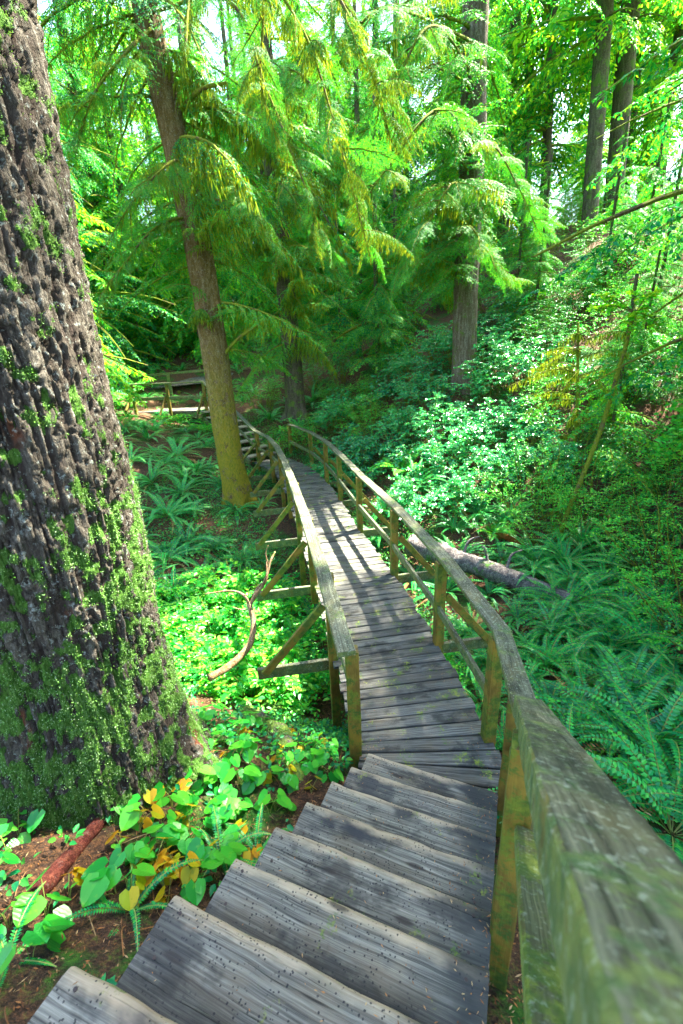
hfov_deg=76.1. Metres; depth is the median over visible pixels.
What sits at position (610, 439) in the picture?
huckleberry shrub
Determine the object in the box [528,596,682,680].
sword fern
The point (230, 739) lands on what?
heart leaf plant
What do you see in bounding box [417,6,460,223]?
hemlock tree
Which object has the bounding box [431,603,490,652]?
sword fern
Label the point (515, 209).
hemlock tree
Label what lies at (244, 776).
heart leaf plant
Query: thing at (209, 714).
heart leaf plant
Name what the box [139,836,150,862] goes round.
heart leaf plant
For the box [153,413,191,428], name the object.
salmonberry plant
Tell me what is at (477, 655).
sword fern
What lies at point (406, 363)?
salal shrub
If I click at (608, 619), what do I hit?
sword fern
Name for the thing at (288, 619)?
sword fern
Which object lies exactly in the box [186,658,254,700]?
salmonberry plant
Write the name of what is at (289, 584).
salmonberry plant
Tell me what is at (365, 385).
huckleberry shrub
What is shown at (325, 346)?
huckleberry shrub
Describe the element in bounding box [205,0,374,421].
drooping hemlock
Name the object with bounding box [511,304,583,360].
huckleberry shrub
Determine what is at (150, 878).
heart leaf plant
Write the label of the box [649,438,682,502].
huckleberry shrub
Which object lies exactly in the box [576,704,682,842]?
sword fern
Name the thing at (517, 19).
hemlock tree
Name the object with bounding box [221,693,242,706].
heart leaf plant
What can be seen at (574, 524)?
huckleberry shrub
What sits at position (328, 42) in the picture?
hemlock tree
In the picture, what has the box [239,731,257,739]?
heart leaf plant
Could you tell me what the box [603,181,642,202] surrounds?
huckleberry shrub
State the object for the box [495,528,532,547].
rotten wood
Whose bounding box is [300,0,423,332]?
hemlock tree
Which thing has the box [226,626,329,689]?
salmonberry plant
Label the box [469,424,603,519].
huckleberry shrub
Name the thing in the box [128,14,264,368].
hemlock tree
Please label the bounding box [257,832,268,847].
heart leaf plant
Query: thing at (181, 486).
sword fern
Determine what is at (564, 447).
salal shrub
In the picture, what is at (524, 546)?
sword fern
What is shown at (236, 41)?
background conifer
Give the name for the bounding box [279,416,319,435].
sword fern
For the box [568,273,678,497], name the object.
young conifer
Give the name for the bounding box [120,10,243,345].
hemlock tree
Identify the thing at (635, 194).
huckleberry shrub
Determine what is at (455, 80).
hemlock tree
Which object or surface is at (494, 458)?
salal shrub
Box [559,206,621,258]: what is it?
huckleberry shrub
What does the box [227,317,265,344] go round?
huckleberry shrub
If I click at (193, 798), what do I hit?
heart leaf plant
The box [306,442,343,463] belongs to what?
salal shrub
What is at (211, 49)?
sky
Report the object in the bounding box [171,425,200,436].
sword fern
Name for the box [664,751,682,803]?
sword fern
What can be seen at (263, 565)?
huckleberry shrub
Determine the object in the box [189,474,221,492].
sword fern
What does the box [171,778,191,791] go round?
heart leaf plant
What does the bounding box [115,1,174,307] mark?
background conifer
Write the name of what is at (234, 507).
sword fern
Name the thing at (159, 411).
sword fern
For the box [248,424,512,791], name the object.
boardwalk
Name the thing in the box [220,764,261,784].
heart leaf plant
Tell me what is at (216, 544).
sword fern
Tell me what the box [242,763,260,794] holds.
heart leaf plant
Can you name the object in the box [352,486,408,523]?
sword fern
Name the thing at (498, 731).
sword fern
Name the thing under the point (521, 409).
salal shrub
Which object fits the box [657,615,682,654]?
huckleberry shrub
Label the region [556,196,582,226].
huckleberry shrub
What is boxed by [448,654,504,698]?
sword fern
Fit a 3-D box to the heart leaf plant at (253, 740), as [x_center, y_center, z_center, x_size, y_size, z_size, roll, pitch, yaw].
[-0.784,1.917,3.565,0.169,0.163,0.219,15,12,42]
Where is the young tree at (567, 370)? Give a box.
[507,322,632,445]
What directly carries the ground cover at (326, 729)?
on the ground at (34, 994)
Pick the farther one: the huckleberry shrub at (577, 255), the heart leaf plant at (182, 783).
the huckleberry shrub at (577, 255)
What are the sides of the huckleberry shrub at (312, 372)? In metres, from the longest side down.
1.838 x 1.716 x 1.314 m
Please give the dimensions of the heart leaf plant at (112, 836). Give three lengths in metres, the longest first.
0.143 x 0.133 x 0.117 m
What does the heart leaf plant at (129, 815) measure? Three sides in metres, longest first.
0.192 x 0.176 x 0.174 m
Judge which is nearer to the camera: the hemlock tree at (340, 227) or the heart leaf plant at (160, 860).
the heart leaf plant at (160, 860)
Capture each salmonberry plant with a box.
[113,394,142,409]
[116,414,138,426]
[122,377,151,393]
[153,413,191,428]
[155,564,244,608]
[155,579,206,622]
[158,596,204,646]
[160,614,192,645]
[161,610,232,668]
[162,595,257,645]
[162,623,219,651]
[164,606,293,663]
[166,631,256,697]
[171,645,197,676]
[175,646,211,690]
[176,558,271,608]
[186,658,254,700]
[189,420,212,434]
[192,596,245,630]
[194,636,288,703]
[194,642,318,712]
[195,407,210,430]
[207,625,283,661]
[214,572,300,627]
[216,590,290,638]
[222,619,270,649]
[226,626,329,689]
[242,641,340,709]
[255,627,318,670]
[257,675,321,718]
[258,597,326,648]
[263,579,310,614]
[443,652,471,684]
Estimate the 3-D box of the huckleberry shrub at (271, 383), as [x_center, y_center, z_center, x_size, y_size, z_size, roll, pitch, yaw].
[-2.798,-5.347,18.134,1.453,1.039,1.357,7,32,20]
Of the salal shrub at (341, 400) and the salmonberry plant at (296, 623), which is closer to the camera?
the salmonberry plant at (296, 623)
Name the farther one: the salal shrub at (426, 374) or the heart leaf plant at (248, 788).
the salal shrub at (426, 374)
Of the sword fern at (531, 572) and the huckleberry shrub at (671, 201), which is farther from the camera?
the huckleberry shrub at (671, 201)
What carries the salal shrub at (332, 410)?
on the ground at (34, 994)
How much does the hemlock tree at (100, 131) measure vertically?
22.578 m
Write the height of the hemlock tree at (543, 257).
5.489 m
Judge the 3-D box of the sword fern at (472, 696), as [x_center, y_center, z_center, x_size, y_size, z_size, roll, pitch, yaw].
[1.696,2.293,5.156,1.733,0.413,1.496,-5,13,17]
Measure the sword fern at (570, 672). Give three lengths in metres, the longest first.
2.568 x 2.217 x 0.613 m
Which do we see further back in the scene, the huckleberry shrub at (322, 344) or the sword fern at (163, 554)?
the huckleberry shrub at (322, 344)
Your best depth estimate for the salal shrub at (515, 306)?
14.09 m
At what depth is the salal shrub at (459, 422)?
11.87 m
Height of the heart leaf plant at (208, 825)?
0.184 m
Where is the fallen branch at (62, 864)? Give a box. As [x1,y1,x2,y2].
[12,704,191,915]
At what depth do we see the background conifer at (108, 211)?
19.43 m
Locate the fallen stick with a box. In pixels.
[0,879,12,891]
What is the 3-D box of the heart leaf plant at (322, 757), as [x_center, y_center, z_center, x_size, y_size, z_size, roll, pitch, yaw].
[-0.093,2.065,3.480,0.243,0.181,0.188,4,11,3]
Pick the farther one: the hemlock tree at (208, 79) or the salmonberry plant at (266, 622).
the hemlock tree at (208, 79)
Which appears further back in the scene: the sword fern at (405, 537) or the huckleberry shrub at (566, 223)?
the huckleberry shrub at (566, 223)
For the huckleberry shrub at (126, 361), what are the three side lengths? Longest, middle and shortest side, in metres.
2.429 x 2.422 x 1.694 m
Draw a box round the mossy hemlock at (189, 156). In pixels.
[39,0,421,511]
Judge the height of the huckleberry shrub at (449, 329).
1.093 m
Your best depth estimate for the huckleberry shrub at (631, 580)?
5.90 m
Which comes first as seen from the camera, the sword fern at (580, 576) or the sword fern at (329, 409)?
the sword fern at (580, 576)
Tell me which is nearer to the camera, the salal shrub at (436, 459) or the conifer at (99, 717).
the conifer at (99, 717)
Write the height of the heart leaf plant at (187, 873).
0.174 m
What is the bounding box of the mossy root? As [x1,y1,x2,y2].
[238,702,303,782]
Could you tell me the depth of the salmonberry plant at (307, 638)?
6.90 m
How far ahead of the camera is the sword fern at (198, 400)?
18.72 m
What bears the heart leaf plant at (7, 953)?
on the ground at (34, 994)
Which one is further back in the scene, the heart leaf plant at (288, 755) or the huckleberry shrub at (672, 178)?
the huckleberry shrub at (672, 178)
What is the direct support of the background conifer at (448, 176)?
on the ground at (34, 994)
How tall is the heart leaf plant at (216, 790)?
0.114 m
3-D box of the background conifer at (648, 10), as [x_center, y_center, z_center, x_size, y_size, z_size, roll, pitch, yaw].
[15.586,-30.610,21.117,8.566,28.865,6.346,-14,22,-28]
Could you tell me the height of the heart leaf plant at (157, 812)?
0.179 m
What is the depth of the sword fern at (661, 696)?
4.40 m
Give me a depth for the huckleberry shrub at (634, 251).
14.47 m
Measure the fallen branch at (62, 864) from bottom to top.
1.094 m
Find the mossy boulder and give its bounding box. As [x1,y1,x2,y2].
[260,701,336,735]
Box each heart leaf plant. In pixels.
[0,808,37,847]
[0,824,8,864]
[0,841,20,885]
[0,892,38,927]
[0,918,75,974]
[13,866,71,928]
[21,914,65,951]
[26,809,44,833]
[59,867,85,897]
[80,856,115,907]
[105,829,129,852]
[105,862,155,891]
[109,847,157,867]
[113,804,121,814]
[119,794,145,830]
[119,875,149,910]
[124,824,163,865]
[124,858,141,870]
[138,804,164,830]
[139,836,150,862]
[139,837,172,865]
[143,785,165,804]
[144,861,167,894]
[147,838,185,849]
[150,797,177,836]
[153,782,197,807]
[154,845,177,864]
[154,874,177,908]
[156,855,178,884]
[157,820,188,847]
[166,806,204,855]
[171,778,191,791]
[171,851,200,880]
[171,853,198,887]
[175,804,201,826]
[175,811,188,827]
[176,795,198,821]
[177,836,204,854]
[180,802,198,818]
[180,858,223,905]
[182,815,213,828]
[184,765,216,779]
[185,837,242,870]
[189,765,220,794]
[189,857,210,875]
[199,704,211,720]
[200,841,247,870]
[203,709,231,733]
[203,761,227,791]
[204,794,227,815]
[206,812,225,829]
[208,730,223,748]
[213,703,228,715]
[214,780,219,795]
[214,803,236,821]
[216,736,233,745]
[219,731,234,747]
[219,781,237,798]
[219,801,252,822]
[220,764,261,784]
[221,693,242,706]
[221,742,242,767]
[221,797,241,814]
[221,824,242,846]
[225,719,236,727]
[226,747,248,761]
[228,740,250,753]
[230,719,248,735]
[230,796,252,804]
[235,819,247,836]
[236,699,251,705]
[236,738,261,753]
[238,768,256,783]
[239,727,252,733]
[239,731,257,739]
[241,712,258,728]
[242,738,257,755]
[242,744,253,762]
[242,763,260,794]
[243,844,262,863]
[250,756,267,784]
[253,766,284,786]
[253,788,285,812]
[254,717,272,734]
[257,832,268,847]
[258,788,296,810]
[261,769,272,785]
[270,755,280,764]
[275,742,296,764]
[280,772,298,793]
[284,764,296,774]
[294,748,317,760]
[300,749,323,774]
[304,738,320,750]
[304,739,338,757]
[304,776,321,792]
[306,751,317,760]
[310,732,322,747]
[314,762,343,781]
[315,738,337,748]
[315,752,343,782]
[319,732,327,746]
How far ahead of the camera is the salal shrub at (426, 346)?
14.55 m
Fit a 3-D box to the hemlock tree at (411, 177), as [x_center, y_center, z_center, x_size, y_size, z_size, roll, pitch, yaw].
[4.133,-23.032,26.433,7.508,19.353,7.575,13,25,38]
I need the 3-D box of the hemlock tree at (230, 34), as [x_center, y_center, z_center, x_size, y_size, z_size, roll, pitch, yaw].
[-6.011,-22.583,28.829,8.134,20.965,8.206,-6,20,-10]
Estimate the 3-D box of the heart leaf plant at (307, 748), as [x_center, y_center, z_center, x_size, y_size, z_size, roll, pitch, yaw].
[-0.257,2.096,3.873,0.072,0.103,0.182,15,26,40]
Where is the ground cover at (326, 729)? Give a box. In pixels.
[0,295,682,985]
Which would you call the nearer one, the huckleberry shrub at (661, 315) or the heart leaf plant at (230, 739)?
the heart leaf plant at (230, 739)
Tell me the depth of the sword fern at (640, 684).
4.94 m
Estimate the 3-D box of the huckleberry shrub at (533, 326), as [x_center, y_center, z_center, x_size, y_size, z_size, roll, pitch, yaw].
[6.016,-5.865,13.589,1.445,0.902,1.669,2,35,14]
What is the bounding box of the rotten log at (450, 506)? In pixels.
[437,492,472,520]
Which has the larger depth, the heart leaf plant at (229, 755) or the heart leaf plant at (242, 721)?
the heart leaf plant at (242, 721)
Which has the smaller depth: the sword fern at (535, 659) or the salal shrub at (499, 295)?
the sword fern at (535, 659)
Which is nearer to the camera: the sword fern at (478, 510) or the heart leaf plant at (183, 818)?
the heart leaf plant at (183, 818)
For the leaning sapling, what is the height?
4.787 m
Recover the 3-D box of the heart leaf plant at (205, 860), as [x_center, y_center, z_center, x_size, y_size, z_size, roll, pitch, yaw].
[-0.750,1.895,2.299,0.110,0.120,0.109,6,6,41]
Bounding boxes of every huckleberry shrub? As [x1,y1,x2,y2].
[115,344,143,369]
[134,323,171,357]
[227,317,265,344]
[232,371,284,412]
[233,530,295,583]
[241,336,282,372]
[245,324,280,353]
[247,418,292,451]
[257,370,283,396]
[276,413,328,451]
[302,358,333,390]
[313,343,363,385]
[315,322,359,361]
[315,337,334,355]
[332,321,363,344]
[336,391,406,437]
[340,371,379,398]
[341,391,386,425]
[372,320,404,353]
[396,289,427,329]
[399,284,422,298]
[423,323,452,353]
[433,285,453,309]
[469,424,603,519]
[478,282,505,311]
[499,233,534,259]
[499,477,600,545]
[506,237,545,272]
[507,223,547,253]
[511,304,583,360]
[511,362,580,405]
[513,308,561,336]
[517,363,640,441]
[522,429,655,520]
[524,267,581,307]
[528,269,611,330]
[545,225,570,250]
[550,207,571,227]
[551,210,575,233]
[553,239,592,278]
[554,201,581,234]
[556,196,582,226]
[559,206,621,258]
[562,186,602,218]
[568,293,658,350]
[569,258,623,295]
[581,270,655,317]
[581,472,682,589]
[584,344,674,404]
[584,416,651,460]
[587,481,682,540]
[593,201,643,237]
[597,331,655,366]
[599,183,640,229]
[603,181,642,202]
[604,521,682,649]
[612,223,682,271]
[621,180,647,217]
[621,291,682,335]
[622,435,682,502]
[630,295,682,367]
[636,369,682,416]
[640,248,682,306]
[644,222,682,278]
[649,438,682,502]
[657,164,682,197]
[657,184,682,215]
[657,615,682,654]
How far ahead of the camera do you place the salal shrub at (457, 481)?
9.93 m
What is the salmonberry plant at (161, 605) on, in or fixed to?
on the ground at (34, 994)
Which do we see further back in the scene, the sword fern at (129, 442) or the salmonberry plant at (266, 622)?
the sword fern at (129, 442)
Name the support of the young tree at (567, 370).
on the ground at (34, 994)
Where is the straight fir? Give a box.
[300,0,604,394]
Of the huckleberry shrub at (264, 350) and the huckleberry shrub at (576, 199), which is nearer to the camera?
the huckleberry shrub at (264, 350)
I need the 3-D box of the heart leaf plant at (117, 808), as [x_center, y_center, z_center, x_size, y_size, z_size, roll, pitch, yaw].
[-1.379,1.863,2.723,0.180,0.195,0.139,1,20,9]
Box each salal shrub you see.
[304,457,350,479]
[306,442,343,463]
[309,398,356,435]
[319,387,368,421]
[320,423,372,456]
[320,461,381,499]
[328,432,381,469]
[347,431,416,479]
[353,371,408,406]
[365,405,429,447]
[372,472,465,524]
[379,348,415,378]
[383,351,428,383]
[385,374,424,411]
[388,439,454,478]
[399,373,465,414]
[402,349,451,384]
[404,391,471,445]
[410,323,452,363]
[414,421,497,480]
[428,320,479,367]
[428,461,506,510]
[440,317,502,341]
[440,396,495,434]
[448,319,511,360]
[451,348,518,398]
[456,397,523,449]
[463,446,526,486]
[472,326,539,373]
[477,308,494,326]
[478,335,554,393]
[482,282,521,317]
[482,430,543,468]
[485,309,531,339]
[491,393,540,426]
[494,292,546,326]
[500,404,570,441]
[509,431,598,484]
[532,334,588,371]
[541,355,633,396]
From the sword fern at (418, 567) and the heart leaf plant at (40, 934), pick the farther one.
the sword fern at (418, 567)
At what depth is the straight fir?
9.99 m
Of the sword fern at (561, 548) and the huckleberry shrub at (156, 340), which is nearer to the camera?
the sword fern at (561, 548)
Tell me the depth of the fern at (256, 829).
2.70 m
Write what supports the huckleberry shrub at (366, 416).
on the ground at (34, 994)
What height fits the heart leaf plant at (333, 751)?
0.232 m
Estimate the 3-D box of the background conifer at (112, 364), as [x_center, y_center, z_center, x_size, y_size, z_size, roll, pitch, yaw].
[-10.415,-13.493,10.736,7.092,23.840,6.452,2,20,13]
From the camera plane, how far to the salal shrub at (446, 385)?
12.84 m
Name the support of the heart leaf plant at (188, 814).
on the ground at (34, 994)
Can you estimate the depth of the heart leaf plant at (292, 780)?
3.27 m
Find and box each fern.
[0,881,77,987]
[64,859,203,951]
[119,420,143,432]
[123,419,161,428]
[123,421,171,445]
[124,419,154,431]
[124,435,146,451]
[128,441,162,467]
[130,418,184,431]
[132,443,169,456]
[132,454,180,493]
[135,392,162,396]
[139,437,209,467]
[140,490,210,532]
[142,363,161,377]
[142,451,187,474]
[146,528,165,545]
[147,534,213,573]
[149,408,168,416]
[149,517,236,563]
[151,473,211,504]
[152,563,189,607]
[155,565,208,601]
[160,435,188,444]
[166,464,207,487]
[169,451,217,477]
[170,362,195,371]
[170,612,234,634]
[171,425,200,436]
[171,550,232,582]
[172,497,210,524]
[176,421,204,431]
[178,430,212,445]
[179,391,207,406]
[182,419,210,430]
[184,531,238,566]
[187,456,219,474]
[189,437,215,450]
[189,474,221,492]
[200,805,271,873]
[212,540,274,579]
[212,803,286,865]
[213,498,260,527]
[230,363,249,375]
[234,395,249,403]
[235,598,312,643]
[237,386,268,401]
[240,496,278,516]
[250,402,282,426]
[263,429,286,440]
[272,640,329,704]
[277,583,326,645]
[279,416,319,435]
[305,381,334,408]
[309,396,354,423]
[314,417,337,432]
[329,420,361,446]
[341,396,385,423]
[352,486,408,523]
[356,522,401,546]
[362,407,425,437]
[366,431,388,443]
[366,444,430,474]
[384,530,434,549]
[384,561,447,607]
[389,456,500,527]
[394,456,449,504]
[407,568,493,608]
[428,511,483,543]
[430,626,477,661]
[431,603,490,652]
[432,534,488,573]
[444,495,517,534]
[444,629,538,675]
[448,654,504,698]
[462,668,506,719]
[464,578,512,612]
[466,492,535,537]
[467,533,533,567]
[470,513,518,541]
[477,590,540,633]
[478,628,613,680]
[479,629,673,715]
[483,528,590,585]
[488,703,682,847]
[495,708,505,749]
[497,551,588,597]
[500,653,673,741]
[501,667,605,714]
[503,567,647,635]
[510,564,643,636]
[510,626,567,661]
[515,594,595,651]
[518,516,644,551]
[520,527,626,581]
[526,653,561,693]
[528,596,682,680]
[531,552,618,591]
[531,601,650,662]
[535,656,682,832]
[539,596,638,634]
[541,671,682,790]
[541,692,622,753]
[544,591,682,690]
[549,635,679,688]
[559,552,646,614]
[559,659,682,706]
[561,640,682,715]
[566,540,654,582]
[567,597,681,656]
[573,708,682,861]
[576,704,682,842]
[577,577,681,630]
[586,567,682,639]
[630,654,681,684]
[630,677,682,729]
[642,534,682,548]
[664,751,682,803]
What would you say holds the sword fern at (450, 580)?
on the ground at (34, 994)
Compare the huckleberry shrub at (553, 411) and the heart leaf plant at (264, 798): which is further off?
the huckleberry shrub at (553, 411)
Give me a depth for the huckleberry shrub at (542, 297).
14.50 m
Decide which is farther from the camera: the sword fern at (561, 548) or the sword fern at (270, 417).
the sword fern at (270, 417)
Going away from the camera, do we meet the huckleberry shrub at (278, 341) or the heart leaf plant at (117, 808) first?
the heart leaf plant at (117, 808)
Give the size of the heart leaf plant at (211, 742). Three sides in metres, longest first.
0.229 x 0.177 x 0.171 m
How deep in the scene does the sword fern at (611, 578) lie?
7.44 m
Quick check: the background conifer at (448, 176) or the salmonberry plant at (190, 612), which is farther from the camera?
the background conifer at (448, 176)
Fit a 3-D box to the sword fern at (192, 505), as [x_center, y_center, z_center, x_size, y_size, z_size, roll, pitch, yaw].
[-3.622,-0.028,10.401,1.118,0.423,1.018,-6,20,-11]
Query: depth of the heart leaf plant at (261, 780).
3.22 m
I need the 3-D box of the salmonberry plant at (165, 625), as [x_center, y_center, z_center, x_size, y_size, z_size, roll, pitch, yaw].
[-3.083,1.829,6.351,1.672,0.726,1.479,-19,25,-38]
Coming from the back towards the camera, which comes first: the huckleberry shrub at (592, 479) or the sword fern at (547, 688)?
the huckleberry shrub at (592, 479)
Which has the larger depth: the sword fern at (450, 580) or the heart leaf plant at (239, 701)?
the sword fern at (450, 580)
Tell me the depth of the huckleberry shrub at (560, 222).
21.70 m
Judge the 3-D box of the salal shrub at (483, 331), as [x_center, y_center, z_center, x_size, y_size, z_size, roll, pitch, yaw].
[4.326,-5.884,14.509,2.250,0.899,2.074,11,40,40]
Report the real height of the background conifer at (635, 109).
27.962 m
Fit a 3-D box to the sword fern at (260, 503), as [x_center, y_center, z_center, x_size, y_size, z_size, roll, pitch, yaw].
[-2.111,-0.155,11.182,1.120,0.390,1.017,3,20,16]
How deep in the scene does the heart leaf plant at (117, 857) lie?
2.27 m
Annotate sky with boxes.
[37,0,682,229]
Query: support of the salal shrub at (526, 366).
on the ground at (34, 994)
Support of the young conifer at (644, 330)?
on the ground at (34, 994)
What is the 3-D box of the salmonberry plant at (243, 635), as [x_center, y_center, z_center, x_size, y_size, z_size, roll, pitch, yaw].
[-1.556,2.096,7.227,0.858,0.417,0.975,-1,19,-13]
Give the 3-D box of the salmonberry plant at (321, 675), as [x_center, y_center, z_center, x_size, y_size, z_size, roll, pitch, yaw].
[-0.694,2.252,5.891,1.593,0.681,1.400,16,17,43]
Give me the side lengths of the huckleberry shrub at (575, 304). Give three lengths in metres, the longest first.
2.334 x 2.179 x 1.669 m
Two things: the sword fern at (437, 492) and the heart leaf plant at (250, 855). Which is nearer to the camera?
the heart leaf plant at (250, 855)
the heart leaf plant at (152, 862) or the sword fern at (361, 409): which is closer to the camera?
the heart leaf plant at (152, 862)
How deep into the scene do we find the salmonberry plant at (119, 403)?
17.03 m
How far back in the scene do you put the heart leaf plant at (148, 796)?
2.83 m
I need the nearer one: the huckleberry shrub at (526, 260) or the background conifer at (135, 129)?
the huckleberry shrub at (526, 260)
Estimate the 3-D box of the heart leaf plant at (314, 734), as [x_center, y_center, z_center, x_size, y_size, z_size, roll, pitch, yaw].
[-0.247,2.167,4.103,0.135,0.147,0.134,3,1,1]
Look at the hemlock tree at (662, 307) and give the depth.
7.14 m
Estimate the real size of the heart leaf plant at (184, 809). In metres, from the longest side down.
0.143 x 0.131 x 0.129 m
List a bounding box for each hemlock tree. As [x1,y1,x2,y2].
[37,0,186,397]
[37,0,194,370]
[42,0,174,311]
[43,1,168,347]
[61,12,160,312]
[103,349,145,404]
[109,385,129,433]
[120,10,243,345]
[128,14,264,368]
[147,0,245,321]
[161,24,275,366]
[175,11,226,119]
[182,15,238,310]
[204,0,278,327]
[213,1,257,292]
[218,3,305,350]
[220,0,333,319]
[246,0,355,350]
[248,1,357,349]
[273,6,324,180]
[300,0,386,309]
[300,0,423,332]
[319,12,400,290]
[325,93,421,379]
[330,0,450,311]
[332,0,447,312]
[369,2,448,272]
[379,0,441,221]
[397,16,520,274]
[410,101,519,315]
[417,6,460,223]
[447,0,586,252]
[487,15,562,241]
[495,148,574,334]
[518,36,682,416]
[548,12,634,222]
[549,38,613,223]
[586,70,682,296]
[599,148,682,359]
[641,128,682,388]
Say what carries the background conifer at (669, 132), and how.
on the ground at (34, 994)
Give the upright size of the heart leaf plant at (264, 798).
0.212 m
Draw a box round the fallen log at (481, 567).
[404,534,586,607]
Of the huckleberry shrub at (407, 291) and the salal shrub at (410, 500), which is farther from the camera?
the huckleberry shrub at (407, 291)
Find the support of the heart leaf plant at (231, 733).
on the ground at (34, 994)
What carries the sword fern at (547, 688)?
on the ground at (34, 994)
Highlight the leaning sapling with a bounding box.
[556,288,669,542]
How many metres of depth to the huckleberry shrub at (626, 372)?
10.25 m
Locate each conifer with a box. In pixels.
[0,0,223,829]
[37,13,154,409]
[38,12,108,315]
[42,0,224,360]
[59,119,113,377]
[95,209,178,368]
[105,357,130,394]
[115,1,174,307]
[151,0,243,326]
[224,0,260,208]
[261,0,341,270]
[300,177,371,356]
[356,0,399,266]
[362,188,436,349]
[399,0,519,241]
[417,0,590,241]
[460,0,682,243]
[480,130,562,313]
[484,3,563,234]
[486,0,652,242]
[495,0,682,226]
[554,36,643,190]
[556,0,674,201]
[556,116,654,312]
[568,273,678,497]
[576,0,682,198]
[587,74,682,271]
[592,241,680,405]
[605,27,682,188]
[607,0,682,194]
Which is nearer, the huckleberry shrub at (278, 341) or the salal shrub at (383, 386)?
the salal shrub at (383, 386)
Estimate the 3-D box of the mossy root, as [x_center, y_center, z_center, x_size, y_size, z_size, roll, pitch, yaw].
[-0.661,2.210,4.196,0.340,0.837,1.661,-14,22,-29]
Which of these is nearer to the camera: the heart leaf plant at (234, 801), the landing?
the heart leaf plant at (234, 801)
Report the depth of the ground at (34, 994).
9.49 m
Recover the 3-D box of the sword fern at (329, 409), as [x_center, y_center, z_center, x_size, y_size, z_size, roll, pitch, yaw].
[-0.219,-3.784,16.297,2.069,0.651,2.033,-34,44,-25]
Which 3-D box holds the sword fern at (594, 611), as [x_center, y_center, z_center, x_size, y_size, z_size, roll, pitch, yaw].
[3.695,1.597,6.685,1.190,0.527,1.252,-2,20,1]
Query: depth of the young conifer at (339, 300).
19.67 m
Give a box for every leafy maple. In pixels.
[636,357,682,477]
[640,322,682,396]
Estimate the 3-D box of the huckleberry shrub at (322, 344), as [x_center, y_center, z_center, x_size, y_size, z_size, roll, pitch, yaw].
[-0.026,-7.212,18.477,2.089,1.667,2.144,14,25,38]
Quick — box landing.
[123,381,209,421]
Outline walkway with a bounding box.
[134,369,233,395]
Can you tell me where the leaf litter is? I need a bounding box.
[0,490,682,1023]
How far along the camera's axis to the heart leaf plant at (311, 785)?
3.32 m
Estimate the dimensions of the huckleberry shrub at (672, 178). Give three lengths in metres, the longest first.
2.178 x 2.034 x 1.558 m
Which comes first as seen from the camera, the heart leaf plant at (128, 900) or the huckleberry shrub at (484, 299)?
the heart leaf plant at (128, 900)
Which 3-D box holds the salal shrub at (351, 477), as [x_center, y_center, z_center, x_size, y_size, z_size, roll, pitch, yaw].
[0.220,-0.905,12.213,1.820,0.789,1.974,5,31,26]
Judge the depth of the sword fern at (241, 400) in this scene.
18.52 m
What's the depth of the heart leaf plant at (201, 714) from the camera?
3.87 m
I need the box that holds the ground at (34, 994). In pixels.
[0,198,682,1023]
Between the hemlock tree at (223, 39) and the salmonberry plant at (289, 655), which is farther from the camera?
the hemlock tree at (223, 39)
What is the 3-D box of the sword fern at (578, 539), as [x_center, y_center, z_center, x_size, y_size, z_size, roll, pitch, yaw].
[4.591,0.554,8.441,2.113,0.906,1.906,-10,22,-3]
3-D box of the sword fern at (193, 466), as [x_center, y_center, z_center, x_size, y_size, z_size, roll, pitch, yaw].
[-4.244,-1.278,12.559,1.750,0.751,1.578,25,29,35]
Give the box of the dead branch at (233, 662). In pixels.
[204,546,275,681]
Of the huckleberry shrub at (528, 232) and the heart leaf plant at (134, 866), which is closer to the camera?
the heart leaf plant at (134, 866)
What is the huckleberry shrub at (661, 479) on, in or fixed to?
on the ground at (34, 994)
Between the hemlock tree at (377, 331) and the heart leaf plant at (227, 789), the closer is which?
the heart leaf plant at (227, 789)
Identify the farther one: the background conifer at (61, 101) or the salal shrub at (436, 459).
the background conifer at (61, 101)
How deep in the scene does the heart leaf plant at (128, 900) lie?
1.99 m
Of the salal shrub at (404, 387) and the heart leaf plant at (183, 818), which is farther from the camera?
the salal shrub at (404, 387)
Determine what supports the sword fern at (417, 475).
on the ground at (34, 994)
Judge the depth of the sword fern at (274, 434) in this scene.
16.22 m
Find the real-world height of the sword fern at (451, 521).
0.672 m
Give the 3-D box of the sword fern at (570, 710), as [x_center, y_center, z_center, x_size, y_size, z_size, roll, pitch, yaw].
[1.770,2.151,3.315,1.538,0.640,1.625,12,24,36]
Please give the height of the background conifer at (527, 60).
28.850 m
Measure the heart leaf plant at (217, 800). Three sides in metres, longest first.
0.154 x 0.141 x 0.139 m
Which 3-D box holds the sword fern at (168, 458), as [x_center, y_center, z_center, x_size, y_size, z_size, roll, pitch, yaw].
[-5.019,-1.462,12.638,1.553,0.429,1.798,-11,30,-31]
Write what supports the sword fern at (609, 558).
on the ground at (34, 994)
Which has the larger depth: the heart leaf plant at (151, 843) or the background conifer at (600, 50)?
the background conifer at (600, 50)
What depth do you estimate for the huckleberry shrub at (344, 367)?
16.92 m
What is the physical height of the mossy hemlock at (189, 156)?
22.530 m
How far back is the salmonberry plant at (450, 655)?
5.89 m
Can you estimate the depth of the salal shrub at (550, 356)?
12.00 m
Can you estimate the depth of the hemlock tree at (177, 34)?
23.38 m
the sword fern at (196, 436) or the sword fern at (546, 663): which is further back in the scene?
the sword fern at (196, 436)
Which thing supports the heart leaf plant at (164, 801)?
on the ground at (34, 994)
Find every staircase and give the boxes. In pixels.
[27,629,682,1023]
[200,381,276,466]

